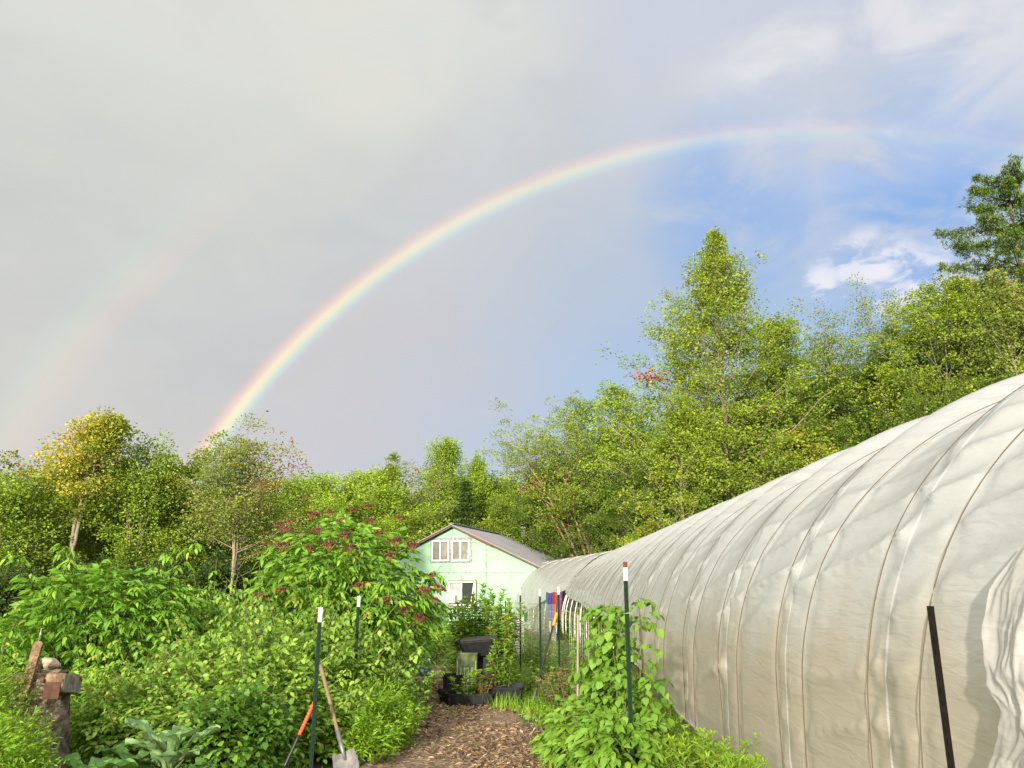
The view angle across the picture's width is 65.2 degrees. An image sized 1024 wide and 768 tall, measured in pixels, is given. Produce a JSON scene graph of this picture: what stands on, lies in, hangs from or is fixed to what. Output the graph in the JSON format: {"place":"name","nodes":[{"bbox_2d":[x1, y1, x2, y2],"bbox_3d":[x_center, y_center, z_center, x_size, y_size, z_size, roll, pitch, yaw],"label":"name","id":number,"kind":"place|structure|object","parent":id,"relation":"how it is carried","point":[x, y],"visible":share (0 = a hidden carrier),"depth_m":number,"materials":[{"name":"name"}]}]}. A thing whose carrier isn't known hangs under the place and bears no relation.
{"place":"outdoors","nodes":[
{"label":"outdoors","id":0,"kind":"place"},
{"bbox_2d":[221,642,579,767],"bbox_3d":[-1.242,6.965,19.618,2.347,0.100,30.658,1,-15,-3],"label":"path","id":1,"kind":"structure","parent":0,"point":[399,761],"depth_m":9.19,"materials":[{"name":"brown wood"}]},
{"bbox_2d":[319,664,358,767],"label":"shovel","id":2,"kind":"object","parent":1,"relation":"on","point":[347,759],"visible":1,"depth_m":7.28,"materials":[{"name":"brown wood"}]},
{"bbox_2d":[445,691,496,705],"bbox_3d":[-0.641,4.909,12.445,0.802,0.210,0.442,0,-15,0],"label":"planting tray","id":3,"kind":"object","parent":1,"relation":"on","point":[455,699],"visible":0.67,"depth_m":12.27,"materials":[{"name":"black plastic"}]},
{"bbox_2d":[490,685,523,704],"bbox_3d":[-0.080,4.928,12.649,0.535,0.280,0.469,0,-15,0],"label":"black tub","id":4,"kind":"object","parent":1,"relation":"on","point":[505,691],"visible":0.41,"depth_m":12.46,"materials":[{"name":"plastic"}]},
{"bbox_2d":[442,582,526,674],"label":"tall leafy plant","id":5,"kind":"object","parent":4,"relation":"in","point":[467,628],"visible":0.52,"depth_m":15.41,"materials":[{"name":"green plant"}]},
{"bbox_2d":[484,638,516,686],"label":"potted plant","id":6,"kind":"object","parent":4,"relation":"in","point":[497,673],"visible":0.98,"depth_m":12.83,"materials":[{"name":"green plant"}]},
{"bbox_2d":[123,631,719,767],"bbox_3d":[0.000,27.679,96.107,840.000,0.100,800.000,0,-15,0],"label":"ground","id":7,"kind":"structure","parent":0,"point":[320,763],"depth_m":15.42,"materials":[{"name":"green plant"}]},
{"bbox_2d":[0,654,41,767],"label":"asparagus fern","id":8,"kind":"object","parent":7,"relation":"on","point":[4,688],"visible":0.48,"depth_m":7.01,"materials":[{"name":"green plant"}]},
{"bbox_2d":[0,560,49,617],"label":"understory shrub","id":9,"kind":"object","parent":7,"relation":"on","point":[5,579],"visible":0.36,"depth_m":25.96,"materials":[{"name":"green plant"}]},
{"bbox_2d":[0,670,70,767],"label":"tree stump","id":10,"kind":"object","parent":7,"relation":"on","point":[59,709],"visible":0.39,"depth_m":7.23,"materials":[{"name":"brown wood"}]},
{"bbox_2d":[18,628,42,698],"bbox_3d":[-4.327,2.517,7.213,0.152,0.608,0.041,0,-15,0],"label":"wood stake","id":11,"kind":"object","parent":10,"relation":"on","point":[35,653],"visible":0.86,"depth_m":7.19,"materials":[{"name":"beige wood"}]},
{"bbox_2d":[42,673,81,698],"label":"wood blocks","id":12,"kind":"object","parent":10,"relation":"on","point":[56,685],"depth_m":7.08,"materials":[{"name":"beige wood"}]},
{"bbox_2d":[0,700,77,767],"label":"asparagus fern","id":13,"kind":"object","parent":7,"relation":"on","point":[17,748],"visible":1,"depth_m":6.26,"materials":[{"name":"green plant"}]},
{"bbox_2d":[0,469,90,588],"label":"broadleaf tree","id":14,"kind":"object","parent":7,"relation":"on","point":[6,503],"visible":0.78,"depth_m":28.76,"materials":[{"name":"green plant"}]},
{"bbox_2d":[0,447,129,589],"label":"broadleaf tree","id":15,"kind":"object","parent":7,"relation":"on","point":[78,550],"visible":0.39,"depth_m":30.14,"materials":[{"name":"green plant"}]},
{"bbox_2d":[30,406,143,588],"bbox_3d":[-16.074,5.102,29.529,3.840,8.861,3.734,6,-16,-22],"label":"maple tree","id":16,"kind":"object","parent":7,"relation":"on","point":[104,434],"visible":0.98,"depth_m":29.69,"materials":[{"name":"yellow plant"}]},
{"bbox_2d":[50,752,137,767],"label":"cabbage plant","id":17,"kind":"object","parent":7,"relation":"on","point":[115,762],"visible":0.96,"depth_m":6.51,"materials":[{"name":"green plant"}]},
{"bbox_2d":[69,676,144,767],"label":"wild bush","id":18,"kind":"object","parent":7,"relation":"on","point":[73,737],"visible":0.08,"depth_m":8.14,"materials":[{"name":"green plant"}]},
{"bbox_2d":[0,538,218,697],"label":"elder shrub","id":19,"kind":"object","parent":7,"relation":"on","point":[104,619],"visible":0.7,"depth_m":10.61,"materials":[{"name":"green plant"}]},
{"bbox_2d":[68,678,161,767],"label":"wild bush","id":20,"kind":"object","parent":7,"relation":"on","point":[109,705],"visible":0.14,"depth_m":8.00,"materials":[{"name":"green plant"}]},
{"bbox_2d":[69,638,163,756],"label":"wild bush","id":21,"kind":"object","parent":7,"relation":"on","point":[92,673],"visible":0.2,"depth_m":9.05,"materials":[{"name":"green plant"}]},
{"bbox_2d":[50,472,187,568],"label":"broadleaf tree","id":22,"kind":"object","parent":7,"relation":"on","point":[89,540],"visible":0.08,"depth_m":33.98,"materials":[{"name":"green plant"}]},
{"bbox_2d":[99,743,158,767],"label":"cabbage plant","id":23,"kind":"object","parent":7,"relation":"on","point":[121,751],"visible":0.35,"depth_m":7.01,"materials":[{"name":"green plant"}]},
{"bbox_2d":[72,428,192,570],"bbox_3d":[-14.254,5.709,30.519,3.857,8.197,4.231,-4,-16,16],"label":"broadleaf tree","id":24,"kind":"object","parent":7,"relation":"on","point":[126,549],"visible":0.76,"depth_m":30.33,"materials":[{"name":"green plant"}]},
{"bbox_2d":[69,660,225,763],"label":"raspberry bush","id":25,"kind":"object","parent":7,"relation":"on","point":[110,726],"visible":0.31,"depth_m":7.84,"materials":[{"name":"green plant"}]},
{"bbox_2d":[85,619,237,693],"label":"raspberry bush","id":26,"kind":"object","parent":7,"relation":"on","point":[160,639],"visible":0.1,"depth_m":9.97,"materials":[{"name":"green plant"}]},
{"bbox_2d":[124,717,220,767],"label":"cabbage plant","id":27,"kind":"object","parent":7,"relation":"on","point":[160,754],"visible":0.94,"depth_m":6.75,"materials":[{"name":"green plant"}]},
{"bbox_2d":[71,647,275,764],"bbox_3d":[-3.632,3.364,8.393,2.035,1.162,1.863,10,-18,-34],"label":"raspberry bush","id":28,"kind":"object","parent":7,"relation":"on","point":[168,680],"visible":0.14,"depth_m":8.11,"materials":[{"name":"green plant"}]},
{"bbox_2d":[102,442,245,573],"bbox_3d":[-13.541,6.219,31.846,5.570,7.897,4.882,-9,-17,30],"label":"broadleaf tree","id":29,"kind":"object","parent":7,"relation":"on","point":[186,471],"visible":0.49,"depth_m":31.67,"materials":[{"name":"green plant"}]},
{"bbox_2d":[102,667,276,767],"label":"raspberry bush","id":30,"kind":"object","parent":7,"relation":"on","point":[165,718],"visible":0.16,"depth_m":7.58,"materials":[{"name":"green plant"}]},
{"bbox_2d":[142,547,251,600],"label":"understory shrub","id":31,"kind":"object","parent":7,"relation":"on","point":[202,572],"visible":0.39,"depth_m":27.82,"materials":[{"name":"green plant"}]},
{"bbox_2d":[133,468,267,586],"bbox_3d":[-13.578,7.303,35.388,5.516,7.656,5.965,0,-15,0],"label":"broadleaf tree","id":32,"kind":"object","parent":7,"relation":"on","point":[222,546],"visible":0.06,"depth_m":35.32,"materials":[{"name":"green plant"}]},
{"bbox_2d":[105,620,309,728],"bbox_3d":[-3.520,3.412,9.053,1.908,1.429,1.888,-8,-17,26],"label":"raspberry bush","id":33,"kind":"object","parent":7,"relation":"on","point":[189,661],"visible":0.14,"depth_m":8.88,"materials":[{"name":"green plant"}]},
{"bbox_2d":[127,560,300,669],"bbox_3d":[-4.447,3.754,11.806,2.146,2.250,2.140,-9,-17,29],"label":"raspberry bush","id":34,"kind":"object","parent":7,"relation":"on","point":[213,619],"visible":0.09,"depth_m":11.69,"materials":[{"name":"green plant"}]},
{"bbox_2d":[146,595,284,686],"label":"raspberry bush","id":35,"kind":"object","parent":7,"relation":"on","point":[188,645],"visible":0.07,"depth_m":9.77,"materials":[{"name":"green plant"}]},
{"bbox_2d":[112,613,348,761],"bbox_3d":[-2.965,3.270,8.671,1.950,1.503,1.946,-5,-16,17],"label":"raspberry bush","id":36,"kind":"object","parent":7,"relation":"on","point":[226,668],"visible":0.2,"depth_m":8.58,"materials":[{"name":"green plant"}]},
{"bbox_2d":[166,677,304,767],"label":"currant bush","id":37,"kind":"object","parent":7,"relation":"on","point":[242,717],"visible":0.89,"depth_m":7.19,"materials":[{"name":"green plant"}]},
{"bbox_2d":[160,565,316,670],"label":"raspberry bush","id":38,"kind":"object","parent":7,"relation":"on","point":[231,623],"visible":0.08,"depth_m":10.68,"materials":[{"name":"green plant"}]},
{"bbox_2d":[165,412,323,594],"bbox_3d":[-9.596,5.131,28.548,5.138,8.282,5.160,0,-15,0],"label":"maple tree","id":39,"kind":"object","parent":7,"relation":"on","point":[237,498],"visible":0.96,"depth_m":28.23,"materials":[{"name":"green plant"}]},
{"bbox_2d":[148,652,368,767],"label":"raspberry bush","id":40,"kind":"object","parent":7,"relation":"on","point":[286,699],"visible":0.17,"depth_m":7.92,"materials":[{"name":"green plant"}]},
{"bbox_2d":[187,608,395,754],"bbox_3d":[-2.582,3.342,9.025,2.070,1.561,2.261,-3,-15,12],"label":"raspberry bush","id":41,"kind":"object","parent":7,"relation":"on","point":[286,651],"visible":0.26,"depth_m":8.85,"materials":[{"name":"green plant"}]},
{"bbox_2d":[224,645,380,764],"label":"raspberry bush","id":42,"kind":"object","parent":7,"relation":"on","point":[307,700],"visible":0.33,"depth_m":8.30,"materials":[{"name":"green plant"}]},
{"bbox_2d":[209,585,397,689],"bbox_3d":[-2.721,3.474,10.045,2.277,1.859,2.487,7,-17,-26],"label":"raspberry bush","id":43,"kind":"object","parent":7,"relation":"on","point":[326,632],"visible":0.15,"depth_m":10.06,"materials":[{"name":"green plant"}]},
{"bbox_2d":[245,470,361,586],"bbox_3d":[-10.846,8.309,39.457,5.612,7.837,7.037,10,-18,-33],"label":"broadleaf tree","id":44,"kind":"object","parent":7,"relation":"on","point":[296,491],"visible":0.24,"depth_m":39.22,"materials":[{"name":"green plant"}]},
{"bbox_2d":[309,607,322,767],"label":"metal post","id":45,"kind":"object","parent":7,"relation":"on","point":[315,693],"visible":1,"depth_m":7.22,"materials":[{"name":"green metal"}]},
{"bbox_2d":[264,468,372,565],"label":"broadleaf tree","id":46,"kind":"object","parent":7,"relation":"on","point":[327,487],"visible":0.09,"depth_m":49.62,"materials":[{"name":"green plant"}]},
{"bbox_2d":[251,560,418,679],"bbox_3d":[-2.696,3.703,11.620,2.140,2.252,2.146,9,-17,-30],"label":"raspberry bush","id":47,"kind":"object","parent":7,"relation":"on","point":[325,612],"visible":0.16,"depth_m":11.49,"materials":[{"name":"green plant"}]},
{"bbox_2d":[226,501,451,686],"bbox_3d":[-2.759,3.538,13.131,3.517,3.349,2.946,0,-15,0],"label":"elder shrub","id":48,"kind":"object","parent":7,"relation":"on","point":[355,579],"visible":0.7,"depth_m":12.61,"materials":[{"name":"green plant"}]},
{"bbox_2d":[305,690,379,757],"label":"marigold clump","id":49,"kind":"object","parent":7,"relation":"on","point":[329,735],"visible":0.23,"depth_m":8.47,"materials":[{"name":"green plant"}]},
{"bbox_2d":[269,605,425,706],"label":"raspberry bush","id":50,"kind":"object","parent":7,"relation":"on","point":[361,672],"visible":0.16,"depth_m":9.92,"materials":[{"name":"green plant"}]},
{"bbox_2d":[299,672,431,750],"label":"marigold clump","id":51,"kind":"object","parent":7,"relation":"on","point":[392,712],"visible":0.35,"depth_m":8.99,"materials":[{"name":"green plant"}]},
{"bbox_2d":[326,464,408,523],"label":"broadleaf tree","id":52,"kind":"object","parent":7,"relation":"on","point":[358,476],"visible":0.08,"depth_m":52.52,"materials":[{"name":"green plant"}]},
{"bbox_2d":[336,710,405,762],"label":"seedling clump","id":53,"kind":"object","parent":7,"relation":"on","point":[375,731],"visible":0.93,"depth_m":8.16,"materials":[{"name":"green plant"}]},
{"bbox_2d":[334,516,419,573],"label":"broadleaf tree","id":54,"kind":"object","parent":7,"relation":"on","point":[384,528],"visible":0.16,"depth_m":45.97,"materials":[{"name":"green plant"}]},
{"bbox_2d":[328,625,432,722],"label":"raspberry bush","id":55,"kind":"object","parent":7,"relation":"on","point":[415,671],"visible":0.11,"depth_m":10.48,"materials":[{"name":"green plant"}]},
{"bbox_2d":[349,659,435,729],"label":"raspberry bush","id":56,"kind":"object","parent":7,"relation":"on","point":[406,686],"visible":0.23,"depth_m":10.15,"materials":[{"name":"green plant"}]},
{"bbox_2d":[339,619,446,710],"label":"raspberry bush","id":57,"kind":"object","parent":7,"relation":"on","point":[401,661],"visible":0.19,"depth_m":11.59,"materials":[{"name":"green plant"}]},
{"bbox_2d":[339,476,448,553],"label":"broadleaf tree","id":58,"kind":"object","parent":7,"relation":"on","point":[382,501],"visible":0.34,"depth_m":48.66,"materials":[{"name":"green plant"}]},
{"bbox_2d":[71,633,742,767],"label":"ground cover","id":59,"kind":"object","parent":7,"relation":"on","point":[664,708],"visible":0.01,"depth_m":11.78,"materials":[{"name":"green plant"}]},
{"bbox_2d":[73,646,751,767],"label":"grass","id":60,"kind":"structure","parent":7,"relation":"on","point":[530,694],"depth_m":11.61,"materials":[{"name":"green plant"}]},
{"bbox_2d":[396,456,458,540],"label":"half bare tree","id":61,"kind":"object","parent":7,"relation":"on","point":[422,484],"visible":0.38,"depth_m":52.66,"materials":[{"name":"green plant"}]},
{"bbox_2d":[403,495,483,536],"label":"broadleaf tree","id":62,"kind":"object","parent":7,"relation":"on","point":[437,515],"visible":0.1,"depth_m":53.21,"materials":[{"name":"green plant"}]},
{"bbox_2d":[423,435,478,530],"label":"poplar tree","id":63,"kind":"object","parent":7,"relation":"on","point":[450,454],"visible":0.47,"depth_m":55.96,"materials":[{"name":"green plant"}]},
{"bbox_2d":[453,479,479,526],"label":"spruce tree","id":64,"kind":"object","parent":7,"relation":"on","point":[465,506],"visible":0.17,"depth_m":52.53,"materials":[{"name":"green plant"}]},
{"bbox_2d":[360,523,587,633],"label":"house","id":65,"kind":"structure","parent":7,"relation":"on","point":[467,559],"depth_m":42.15,"materials":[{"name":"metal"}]},
{"bbox_2d":[448,581,475,605],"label":"window","id":66,"kind":"structure","parent":65,"relation":"in","point":[459,588],"depth_m":41.79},
{"bbox_2d":[452,452,505,531],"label":"vine draped tree","id":67,"kind":"object","parent":7,"relation":"on","point":[476,472],"visible":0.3,"depth_m":56.57,"materials":[{"name":"green plant"}]},
{"bbox_2d":[466,482,551,544],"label":"maple tree","id":68,"kind":"object","parent":7,"relation":"on","point":[504,511],"visible":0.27,"depth_m":51.06,"materials":[{"name":"green plant"}]},
{"bbox_2d":[475,468,593,558],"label":"broadleaf tree","id":69,"kind":"object","parent":7,"relation":"on","point":[528,502],"visible":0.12,"depth_m":50.87,"materials":[{"name":"green plant"}]},
{"bbox_2d":[507,459,600,560],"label":"broadleaf tree","id":70,"kind":"object","parent":7,"relation":"on","point":[533,535],"visible":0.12,"depth_m":48.93,"materials":[{"name":"green plant"}]},
{"bbox_2d":[475,397,636,556],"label":"leaning tree","id":71,"kind":"object","parent":7,"relation":"on","point":[557,472],"visible":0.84,"depth_m":45.71,"materials":[{"name":"green plant"}]},
{"bbox_2d":[511,551,609,633],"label":"polytunnel","id":72,"kind":"structure","parent":7,"relation":"on","point":[550,576],"depth_m":36.69,"materials":[{"name":"white plastic"}]},
{"bbox_2d":[521,390,614,555],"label":"broadleaf tree","id":73,"kind":"object","parent":7,"relation":"on","point":[581,415],"visible":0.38,"depth_m":49.49,"materials":[{"name":"green plant"}]},
{"bbox_2d":[532,690,627,767],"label":"leafy clump","id":74,"kind":"object","parent":7,"relation":"on","point":[555,744],"visible":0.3,"depth_m":7.61,"materials":[{"name":"green plant"}]},
{"bbox_2d":[537,486,626,621],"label":"broadleaf tree","id":75,"kind":"object","parent":7,"relation":"on","point":[584,529],"visible":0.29,"depth_m":44.59,"materials":[{"name":"green plant"}]},
{"bbox_2d":[522,597,674,767],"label":"bean vine","id":76,"kind":"object","parent":7,"relation":"on","point":[605,671],"visible":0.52,"depth_m":7.79,"materials":[{"name":"green plant"}]},
{"bbox_2d":[558,464,668,554],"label":"broadleaf tree","id":77,"kind":"object","parent":7,"relation":"on","point":[609,518],"visible":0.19,"depth_m":43.04,"materials":[{"name":"green plant"}]},
{"bbox_2d":[557,702,671,767],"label":"leafy clump","id":78,"kind":"object","parent":7,"relation":"on","point":[589,733],"visible":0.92,"depth_m":7.04,"materials":[{"name":"green plant"}]},
{"bbox_2d":[565,377,669,548],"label":"birch tree","id":79,"kind":"object","parent":7,"relation":"on","point":[617,408],"visible":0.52,"depth_m":44.29,"materials":[{"name":"green plant"}]},
{"bbox_2d":[562,410,676,550],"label":"broadleaf tree","id":80,"kind":"object","parent":7,"relation":"on","point":[616,465],"visible":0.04,"depth_m":47.77,"materials":[{"name":"green plant"}]},
{"bbox_2d":[623,562,634,767],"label":"metal post","id":81,"kind":"object","parent":7,"relation":"on","point":[628,652],"visible":0.91,"depth_m":7.31,"materials":[{"name":"metal"}]},
{"bbox_2d":[597,433,709,546],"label":"broadleaf tree","id":82,"kind":"object","parent":7,"relation":"on","point":[637,492],"visible":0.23,"depth_m":39.70,"materials":[{"name":"green plant"}]},
{"bbox_2d":[605,394,759,550],"bbox_3d":[7.826,5.648,36.406,7.025,11.381,7.816,0,-15,0],"label":"broadleaf tree","id":83,"kind":"object","parent":7,"relation":"on","point":[662,438],"visible":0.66,"depth_m":36.88,"materials":[{"name":"green plant"}]},
{"bbox_2d":[656,727,753,767],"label":"weed clump","id":84,"kind":"object","parent":7,"relation":"on","point":[684,759],"visible":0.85,"depth_m":7.00,"materials":[{"name":"green plant"}]},
{"bbox_2d":[571,226,864,509],"bbox_3d":[10.570,2.055,40.728,14.500,20.600,15.731,-12,-19,37],"label":"maple tree","id":85,"kind":"object","parent":7,"relation":"on","point":[719,294],"visible":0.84,"depth_m":39.57,"materials":[{"name":"green plant"}]},
{"bbox_2d":[702,744,771,767],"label":"weed clump","id":86,"kind":"object","parent":7,"relation":"on","point":[733,762],"visible":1,"depth_m":6.50,"materials":[{"name":"green plant"}]},
{"bbox_2d":[695,395,841,510],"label":"broadleaf tree","id":87,"kind":"object","parent":7,"relation":"on","point":[783,424],"visible":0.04,"depth_m":41.16,"materials":[{"name":"green plant"}]},
{"bbox_2d":[733,317,848,479],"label":"broadleaf tree","id":88,"kind":"object","parent":7,"relation":"on","point":[788,359],"visible":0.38,"depth_m":42.20,"materials":[{"name":"green plant"}]},
{"bbox_2d":[561,373,1023,767],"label":"polytunnel","id":89,"kind":"structure","parent":7,"relation":"on","point":[791,608],"depth_m":6.07,"materials":[{"name":"plastic"}]},
{"bbox_2d":[759,421,838,483],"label":"sapling","id":90,"kind":"object","parent":7,"relation":"on","point":[820,451],"visible":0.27,"depth_m":38.45,"materials":[{"name":"green plant"}]},
{"bbox_2d":[784,299,863,422],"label":"ash tree","id":91,"kind":"object","parent":7,"relation":"on","point":[824,343],"visible":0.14,"depth_m":49.06,"materials":[{"name":"green plant"}]},
{"bbox_2d":[783,416,877,474],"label":"broadleaf tree","id":92,"kind":"object","parent":7,"relation":"on","point":[840,436],"visible":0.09,"depth_m":38.35,"materials":[{"name":"green plant"}]},
{"bbox_2d":[752,345,912,458],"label":"broadleaf tree","id":93,"kind":"object","parent":7,"relation":"on","point":[824,388],"visible":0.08,"depth_m":41.90,"materials":[{"name":"green plant"}]},
{"bbox_2d":[809,272,920,419],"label":"ash tree","id":94,"kind":"object","parent":7,"relation":"on","point":[864,304],"visible":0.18,"depth_m":47.49,"materials":[{"name":"green plant"}]},
{"bbox_2d":[823,390,921,451],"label":"broadleaf tree","id":95,"kind":"object","parent":7,"relation":"on","point":[856,413],"visible":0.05,"depth_m":39.12,"materials":[{"name":"green plant"}]},
{"bbox_2d":[793,335,957,444],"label":"broadleaf tree","id":96,"kind":"object","parent":7,"relation":"on","point":[873,356],"visible":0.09,"depth_m":40.92,"materials":[{"name":"green plant"}]},
{"bbox_2d":[868,390,945,433],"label":"broadleaf tree","id":97,"kind":"object","parent":7,"relation":"on","point":[905,411],"visible":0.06,"depth_m":35.32,"materials":[{"name":"green plant"}]},
{"bbox_2d":[819,273,1023,455],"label":"broadleaf tree","id":98,"kind":"object","parent":7,"relation":"on","point":[941,311],"visible":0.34,"depth_m":36.84,"materials":[{"name":"green plant"}]},
{"bbox_2d":[927,606,954,767],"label":"metal post","id":99,"kind":"object","parent":7,"relation":"on","point":[941,689],"visible":1,"depth_m":3.65,"materials":[{"name":"black metal"}]},
{"bbox_2d":[882,153,1023,414],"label":"white pine tree","id":100,"kind":"object","parent":7,"relation":"on","point":[1011,244],"visible":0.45,"depth_m":39.80,"materials":[{"name":"green plant"}]},
{"bbox_2d":[925,263,1023,413],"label":"maple tree","id":101,"kind":"object","parent":7,"relation":"on","point":[995,283],"visible":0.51,"depth_m":35.71,"materials":[{"name":"green plant"}]},
{"bbox_2d":[455,651,478,690],"bbox_3d":[-0.755,4.878,13.374,0.391,0.754,0.405,0,-15,0],"label":"storage bin","id":102,"kind":"object","parent":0,"point":[469,661],"visible":0.44,"depth_m":13.28,"materials":[{"name":"plastic"}]},
{"bbox_2d":[0,0,1023,547],"label":"sky","id":103,"kind":"structure","parent":0,"point":[367,226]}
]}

